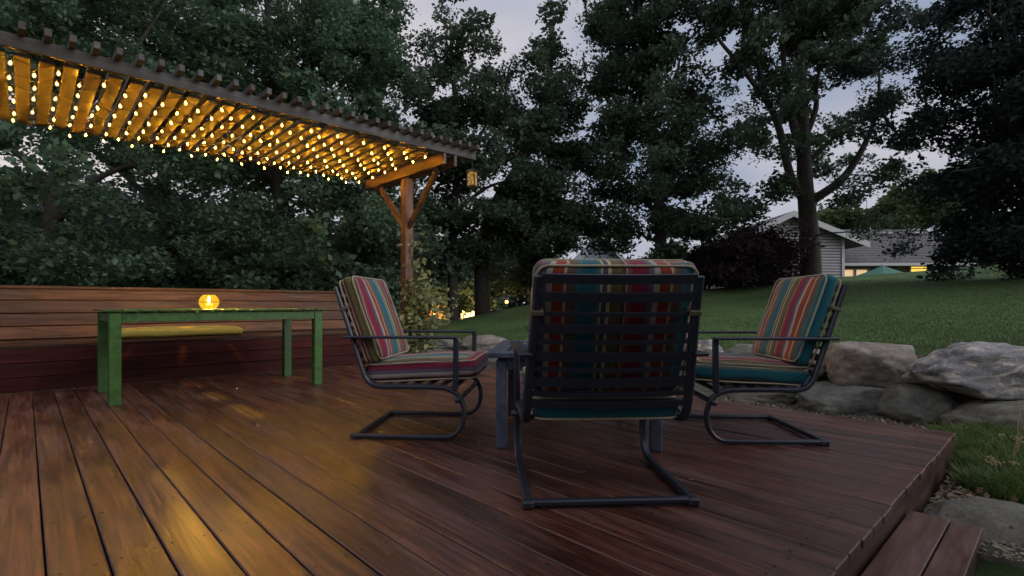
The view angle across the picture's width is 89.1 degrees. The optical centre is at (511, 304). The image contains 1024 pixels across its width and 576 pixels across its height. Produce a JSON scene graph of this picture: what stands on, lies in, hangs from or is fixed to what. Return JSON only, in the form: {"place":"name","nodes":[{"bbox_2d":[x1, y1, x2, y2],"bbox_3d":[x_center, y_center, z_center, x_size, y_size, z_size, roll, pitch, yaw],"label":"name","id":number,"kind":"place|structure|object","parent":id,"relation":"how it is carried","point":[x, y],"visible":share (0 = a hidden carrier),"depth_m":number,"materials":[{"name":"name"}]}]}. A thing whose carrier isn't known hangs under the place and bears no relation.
{"place":"outdoors","nodes":[
{"label":"outdoors","id":0,"kind":"place"},
{"bbox_2d":[0,0,1023,304],"label":"sky","id":1,"kind":"structure","parent":0,"point":[515,20],"materials":[{"name":"grey"}]},
{"bbox_2d":[5,263,1023,575],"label":"lawn","id":2,"kind":"structure","parent":0,"point":[989,569],"depth_m":8.69,"materials":[{"name":"green plant"}]},
{"bbox_2d":[0,244,122,286],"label":"hedge shrub","id":3,"kind":"object","parent":2,"relation":"on","point":[10,279],"visible":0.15,"depth_m":11.02,"materials":[{"name":"green plant"}]},
{"bbox_2d":[0,0,262,285],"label":"maple tree","id":4,"kind":"object","parent":2,"relation":"on","point":[54,248],"visible":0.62,"depth_m":10.25,"materials":[{"name":"green plant"}]},
{"bbox_2d":[0,0,392,265],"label":"maple tree","id":5,"kind":"object","parent":2,"relation":"on","point":[35,214],"visible":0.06,"depth_m":16.18,"materials":[{"name":"green plant"}]},
{"bbox_2d":[64,246,330,290],"bbox_3d":[-6.858,-0.065,13.171,6.016,2.610,6.418,0,0,0],"label":"hedge shrub","id":6,"kind":"object","parent":2,"relation":"on","point":[225,274],"visible":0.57,"depth_m":11.45,"materials":[{"name":"green plant"}]},
{"bbox_2d":[0,0,436,277],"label":"maple tree","id":7,"kind":"object","parent":2,"relation":"on","point":[354,36],"visible":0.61,"depth_m":11.82,"materials":[{"name":"green plant"}]},
{"bbox_2d":[290,245,441,322],"bbox_3d":[-3.554,-0.270,13.181,3.276,2.376,6.141,0,0,0],"label":"hedge shrub","id":8,"kind":"object","parent":2,"relation":"on","point":[336,268],"visible":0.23,"depth_m":11.62,"materials":[{"name":"green plant"}]},
{"bbox_2d":[421,305,444,318],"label":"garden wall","id":9,"kind":"structure","parent":2,"relation":"on","point":[441,315],"depth_m":22.50,"materials":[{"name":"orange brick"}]},
{"bbox_2d":[363,0,532,320],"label":"oak tree","id":10,"kind":"object","parent":2,"relation":"on","point":[450,216],"visible":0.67,"depth_m":14.10,"materials":[{"name":"green plant"}]},
{"bbox_2d":[392,256,511,317],"bbox_3d":[-3.127,-0.939,24.140,7.227,3.507,5.412,0,0,0],"label":"hedge shrub","id":11,"kind":"object","parent":2,"relation":"on","point":[466,283],"visible":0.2,"depth_m":22.96,"materials":[{"name":"green plant"}]},
{"bbox_2d":[442,292,473,318],"bbox_3d":[-2.274,-0.013,20.090,1.450,1.541,2.300,0,0,-35],"label":"garden bush","id":12,"kind":"object","parent":2,"relation":"on","point":[463,301],"visible":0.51,"depth_m":19.77,"materials":[{"name":"green plant"}]},
{"bbox_2d":[461,311,473,317],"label":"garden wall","id":13,"kind":"structure","parent":2,"relation":"on","point":[468,315],"depth_m":21.90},
{"bbox_2d":[0,363,955,575],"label":"deck","id":14,"kind":"structure","parent":2,"relation":"on","point":[93,482],"depth_m":2.30,"materials":[{"name":"brown wood"}]},
{"bbox_2d":[0,285,367,393],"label":"bench","id":15,"kind":"object","parent":14,"relation":"on","point":[48,337],"visible":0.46,"depth_m":5.57,"materials":[{"name":"brown wood"}]},
{"bbox_2d":[121,325,242,338],"bbox_3d":[-3.655,0.296,5.733,1.170,0.122,0.420,0,0,-43],"label":"bench pad","id":16,"kind":"object","parent":15,"relation":"on","point":[169,331],"visible":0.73,"depth_m":5.57,"materials":[{"name":"yellow fabric"}]},
{"bbox_2d":[92,308,326,405],"bbox_3d":[-2.845,0.420,4.991,1.774,0.759,0.970,0,0,-43],"label":"dining table","id":17,"kind":"object","parent":14,"relation":"on","point":[109,321],"visible":1,"depth_m":4.70,"materials":[{"name":"green paint"}]},
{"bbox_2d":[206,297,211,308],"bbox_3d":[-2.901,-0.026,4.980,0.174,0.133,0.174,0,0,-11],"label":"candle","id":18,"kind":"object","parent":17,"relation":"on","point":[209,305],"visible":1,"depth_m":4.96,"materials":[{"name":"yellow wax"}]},
{"bbox_2d":[0,20,479,353],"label":"pergola","id":19,"kind":"object","parent":14,"relation":"on","point":[443,155],"visible":0.94,"depth_m":5.91,"materials":[{"name":"brown wood"}]},
{"bbox_2d":[0,116,359,183],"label":"string light","id":20,"kind":"object","parent":19,"relation":"hanging from","point":[103,140],"visible":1,"depth_m":6.67,"materials":[{"name":"yellow"}]},
{"bbox_2d":[12,108,373,178],"bbox_3d":[-4.059,-1.991,6.480,5.001,0.083,0.358,0,0,-43],"label":"string light","id":21,"kind":"object","parent":19,"relation":"hanging from","point":[91,126],"visible":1,"depth_m":6.43,"materials":[{"name":"yellow"}]},
{"bbox_2d":[9,95,385,173],"bbox_3d":[-3.799,-1.991,6.200,4.982,0.084,0.329,0,0,-43],"label":"string light","id":22,"kind":"object","parent":19,"relation":"hanging from","point":[109,123],"visible":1,"depth_m":6.07,"materials":[{"name":"yellow"}]},
{"bbox_2d":[0,83,396,170],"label":"string light","id":23,"kind":"object","parent":19,"relation":"hanging from","point":[33,99],"visible":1,"depth_m":5.86,"materials":[{"name":"yellow"}]},
{"bbox_2d":[0,71,413,165],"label":"string light","id":24,"kind":"object","parent":19,"relation":"hanging from","point":[34,88],"visible":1,"depth_m":5.54,"materials":[{"name":"yellow"}]},
{"bbox_2d":[0,56,426,159],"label":"string light","id":25,"kind":"object","parent":19,"relation":"hanging from","point":[10,63],"visible":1,"depth_m":5.15,"materials":[{"name":"yellow"}]},
{"bbox_2d":[391,215,460,353],"bbox_3d":[-1.367,-0.169,7.975,1.308,2.396,1.066,0,0,23],"label":"climbing vine","id":26,"kind":"object","parent":19,"relation":"attached to","point":[417,307],"visible":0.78,"depth_m":7.78,"materials":[{"name":"green plant"}]},
{"bbox_2d":[465,160,478,187],"bbox_3d":[-0.566,-1.866,7.411,0.156,0.390,0.156,0,0,19],"label":"hanging lantern","id":27,"kind":"object","parent":19,"relation":"hanging from","point":[472,177],"visible":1,"depth_m":7.37,"materials":[{"name":"yellow glass"}]},
{"bbox_2d":[333,275,487,439],"bbox_3d":[-0.634,0.311,3.406,0.890,0.977,0.742,0,0,5],"label":"patio chair","id":28,"kind":"object","parent":14,"relation":"on","point":[372,317],"visible":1,"depth_m":3.12,"materials":[{"name":"fabric"}]},
{"bbox_2d":[525,288,531,339],"bbox_3d":[0.482,0.311,4.248,0.742,0.977,0.890,0,0,0],"label":"patio chair","id":29,"kind":"object","parent":14,"relation":"on","point":[527,328],"visible":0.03,"depth_m":4.53,"materials":[{"name":"metal"}]},
{"bbox_2d":[487,340,661,450],"bbox_3d":[0.395,0.531,3.315,1.000,0.537,1.000,0,0,4],"label":"table","id":30,"kind":"object","parent":14,"relation":"on","point":[502,351],"visible":0.35,"depth_m":2.89,"materials":[{"name":"blue wood"}]},
{"bbox_2d":[510,259,709,509],"bbox_3d":[0.378,0.311,2.331,0.742,0.976,0.890,0,0,-3],"label":"patio chair","id":31,"kind":"object","parent":14,"relation":"on","point":[608,339],"visible":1,"depth_m":2.02,"materials":[{"name":"metal"}]},
{"bbox_2d":[676,274,847,445],"bbox_3d":[1.506,0.311,3.284,0.890,0.977,0.742,0,0,2],"label":"patio chair","id":32,"kind":"object","parent":14,"relation":"on","point":[788,337],"visible":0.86,"depth_m":3.00,"materials":[{"name":"fabric"}]},
{"bbox_2d":[470,252,551,302],"bbox_3d":[0.710,-0.849,18.946,4.840,2.026,5.468,0,0,-19],"label":"hedge shrub","id":33,"kind":"object","parent":2,"relation":"on","point":[517,283],"visible":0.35,"depth_m":17.21,"materials":[{"name":"green plant"}]},
{"bbox_2d":[12,166,1021,312],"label":"woods","id":34,"kind":"object","parent":2,"relation":"on","point":[518,301],"visible":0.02,"depth_m":52.45,"materials":[{"name":"green plant"}]},
{"bbox_2d":[473,0,610,315],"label":"oak tree","id":35,"kind":"object","parent":2,"relation":"on","point":[539,188],"visible":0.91,"depth_m":14.90,"materials":[{"name":"green plant"}]},
{"bbox_2d":[62,277,1021,530],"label":"fallen leaves","id":36,"kind":"object","parent":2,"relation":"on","point":[257,425],"visible":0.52,"depth_m":3.52,"materials":[{"name":"brown plant"}]},
{"bbox_2d":[574,238,624,258],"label":"gable house","id":37,"kind":"structure","parent":2,"relation":"on","point":[592,256],"depth_m":32.98,"materials":[{"name":"grey"}]},
{"bbox_2d":[631,248,692,260],"bbox_3d":[4.821,-0.979,18.198,3.696,2.045,5.192,0,0,0],"label":"hedge shrub","id":38,"kind":"object","parent":2,"relation":"on","point":[649,255],"visible":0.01,"depth_m":17.75,"materials":[{"name":"green plant"}]},
{"bbox_2d":[549,0,776,259],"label":"oak tree","id":39,"kind":"object","parent":2,"relation":"on","point":[615,30],"visible":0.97,"depth_m":14.63,"materials":[{"name":"green plant"}]},
{"bbox_2d":[427,269,1023,355],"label":"lawn grass","id":40,"kind":"structure","parent":2,"relation":"on","point":[1004,339],"depth_m":6.94,"materials":[{"name":"green plant"}]},
{"bbox_2d":[683,217,826,289],"bbox_3d":[6.543,-1.273,14.873,3.377,2.125,4.963,0,0,0],"label":"purple shrub","id":41,"kind":"object","parent":2,"relation":"on","point":[742,259],"visible":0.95,"depth_m":13.59,"materials":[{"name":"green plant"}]},
{"bbox_2d":[676,0,975,275],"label":"oak tree","id":42,"kind":"object","parent":2,"relation":"on","point":[806,29],"visible":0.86,"depth_m":13.36,"materials":[{"name":"green plant"}]},
{"bbox_2d":[688,211,975,288],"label":"ranch house","id":43,"kind":"structure","parent":2,"relation":"on","point":[843,255],"depth_m":24.53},
{"bbox_2d":[845,268,854,276],"bbox_3d":[16.185,-1.342,25.053,0.657,0.795,0.085,0,0,0],"label":"window","id":44,"kind":"structure","parent":43,"relation":"in","point":[848,271],"depth_m":25.08,"materials":[{"name":"beige glass"}]},
{"bbox_2d":[855,268,868,275],"bbox_3d":[16.837,-1.342,25.053,0.682,0.795,0.085,0,0,0],"label":"window","id":45,"kind":"structure","parent":43,"relation":"in","point":[858,271],"depth_m":25.08,"materials":[{"name":"beige glass"}]},
{"bbox_2d":[908,267,926,271],"bbox_3d":[19.594,-1.735,25.053,0.928,0.548,0.085,0,0,0],"label":"window","id":46,"kind":"structure","parent":43,"relation":"in","point":[910,269],"depth_m":25.08,"materials":[{"name":"yellow glass"}]},
{"bbox_2d":[817,202,885,229],"bbox_3d":[22.978,-4.134,36.709,5.033,5.976,6.844,0,0,0],"label":"tree","id":47,"kind":"object","parent":2,"relation":"on","point":[847,218],"visible":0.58,"depth_m":34.67,"materials":[{"name":"green plant"}]},
{"bbox_2d":[857,264,901,275],"bbox_3d":[14.969,-1.262,21.000,1.751,0.760,1.751,0,0,-34],"label":"patio umbrella","id":48,"kind":"object","parent":2,"relation":"on","point":[882,269],"visible":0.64,"depth_m":20.68,"materials":[{"name":"green fabric"}]},
{"bbox_2d":[852,165,981,229],"bbox_3d":[26.399,-4.980,33.738,7.170,7.436,11.657,0,0,0],"label":"tree","id":49,"kind":"object","parent":2,"relation":"on","point":[888,205],"visible":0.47,"depth_m":32.70,"materials":[{"name":"green plant"}]},
{"bbox_2d":[860,511,982,575],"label":"step","id":50,"kind":"object","parent":2,"relation":"on","point":[918,544],"visible":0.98,"depth_m":1.94,"materials":[{"name":"brown wood"}]},
{"bbox_2d":[827,0,1023,281],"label":"dark maple tree","id":51,"kind":"object","parent":2,"relation":"on","point":[987,177],"visible":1,"depth_m":10.14,"materials":[{"name":"green plant"}]},
{"bbox_2d":[924,496,1023,568],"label":"boulder","id":52,"kind":"object","parent":2,"relation":"on","point":[994,519],"visible":0.46,"depth_m":2.22,"materials":[{"name":"grey stone"}]},
{"bbox_2d":[366,363,1023,561],"bbox_3d":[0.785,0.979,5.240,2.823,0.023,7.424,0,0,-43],"label":"gravel","id":53,"kind":"structure","parent":0,"point":[1007,555],"depth_m":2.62,"materials":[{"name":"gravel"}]},
{"bbox_2d":[419,349,451,352],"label":"boulder","id":54,"kind":"object","parent":53,"relation":"on","point":[429,350],"visible":0.11,"depth_m":9.36,"materials":[{"name":"grey stone"}]},
{"bbox_2d":[426,335,459,350],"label":"boulder","id":55,"kind":"object","parent":54,"relation":"on","point":[444,345],"visible":0.35,"depth_m":9.42,"materials":[{"name":"grey stone"}]},
{"bbox_2d":[464,349,497,365],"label":"boulder","id":56,"kind":"object","parent":53,"relation":"on","point":[492,361],"visible":0.13,"depth_m":8.34,"materials":[{"name":"grey stone"}]},
{"bbox_2d":[460,334,506,349],"bbox_3d":[-0.471,0.667,8.800,0.828,0.323,0.519,0,0,0],"label":"boulder","id":57,"kind":"object","parent":56,"relation":"on","point":[487,342],"visible":0.57,"depth_m":8.58,"materials":[{"name":"beige stone"}]},
{"bbox_2d":[680,381,731,395],"bbox_3d":[2.186,1.005,5.860,0.622,0.262,0.516,0,0,0],"label":"boulder","id":58,"kind":"object","parent":53,"relation":"on","point":[699,388],"visible":0.13,"depth_m":5.69,"materials":[{"name":"grey stone"}]},
{"bbox_2d":[686,339,723,352],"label":"boulder","id":59,"kind":"object","parent":58,"relation":"on","point":[705,345],"visible":0.15,"depth_m":5.87,"materials":[{"name":"grey stone"}]},
{"bbox_2d":[726,386,797,404],"bbox_3d":[2.636,0.984,5.368,0.763,0.239,0.519,0,0,0],"label":"boulder","id":60,"kind":"object","parent":53,"relation":"on","point":[778,398],"visible":0.3,"depth_m":5.14,"materials":[{"name":"grey stone"}]},
{"bbox_2d":[723,344,760,384],"bbox_3d":[2.593,0.652,5.673,0.635,0.449,0.492,0,0,0],"label":"boulder","id":61,"kind":"object","parent":60,"relation":"on","point":[741,348],"visible":0.2,"depth_m":5.54,"materials":[{"name":"grey stone"}]},
{"bbox_2d":[704,391,912,425],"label":"wall foot grass","id":62,"kind":"structure","parent":53,"relation":"on","point":[810,411],"depth_m":4.81,"materials":[{"name":"green plant"}]},
{"bbox_2d":[795,380,884,415],"bbox_3d":[3.105,0.915,4.842,0.836,0.410,0.512,0,0,0],"label":"boulder","id":63,"kind":"object","parent":53,"relation":"on","point":[827,398],"visible":0.48,"depth_m":4.63,"materials":[{"name":"grey stone"}]},
{"bbox_2d":[824,341,916,387],"bbox_3d":[3.313,0.562,4.822,0.729,0.442,0.502,0,0,0],"label":"boulder","id":64,"kind":"object","parent":63,"relation":"on","point":[869,364],"visible":0.85,"depth_m":4.66,"materials":[{"name":"beige stone"}]},
{"bbox_2d":[877,384,959,425],"bbox_3d":[3.479,0.887,4.435,0.590,0.401,0.519,0,0,0],"label":"boulder","id":65,"kind":"object","parent":53,"relation":"on","point":[910,403],"visible":0.66,"depth_m":4.29,"materials":[{"name":"grey stone"}]},
{"bbox_2d":[918,416,1023,503],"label":"garden grass","id":66,"kind":"structure","parent":53,"relation":"on","point":[979,444],"depth_m":3.04,"materials":[{"name":"green plant"}]},
{"bbox_2d":[940,400,1023,432],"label":"boulder","id":67,"kind":"object","parent":53,"relation":"on","point":[996,411],"visible":0.56,"depth_m":3.96,"materials":[{"name":"grey stone"}]},
{"bbox_2d":[900,341,1023,399],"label":"boulder","id":68,"kind":"object","parent":67,"relation":"on","point":[986,370],"visible":0.99,"depth_m":4.05,"materials":[{"name":"grey stone"}]},
{"bbox_2d":[985,456,1019,469],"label":"dried flower","id":69,"kind":"object","parent":53,"relation":"on","point":[992,460],"visible":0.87,"depth_m":2.88,"materials":[{"name":"plant"}]},
{"bbox_2d":[998,434,1023,460],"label":"dried flower","id":70,"kind":"object","parent":53,"relation":"on","point":[1019,439],"visible":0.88,"depth_m":3.04,"materials":[{"name":"plant"}]},
{"bbox_2d":[1015,401,1023,451],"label":"dried flower","id":71,"kind":"object","parent":53,"relation":"on","point":[1018,421],"visible":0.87,"depth_m":3.24,"materials":[{"name":"plant"}]},
{"bbox_2d":[419,339,981,403],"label":"earth bank","id":72,"kind":"structure","parent":0,"point":[961,399],"depth_m":4.75,"materials":[{"name":"soil"}]},
{"bbox_2d":[806,349,826,380],"bbox_3d":[2.973,0.600,5.246,0.529,0.359,0.513,0,0,0],"label":"boulder","id":73,"kind":"object","parent":72,"relation":"on","point":[822,374],"visible":0.07,"depth_m":5.01,"materials":[{"name":"beige stone"}]}
]}

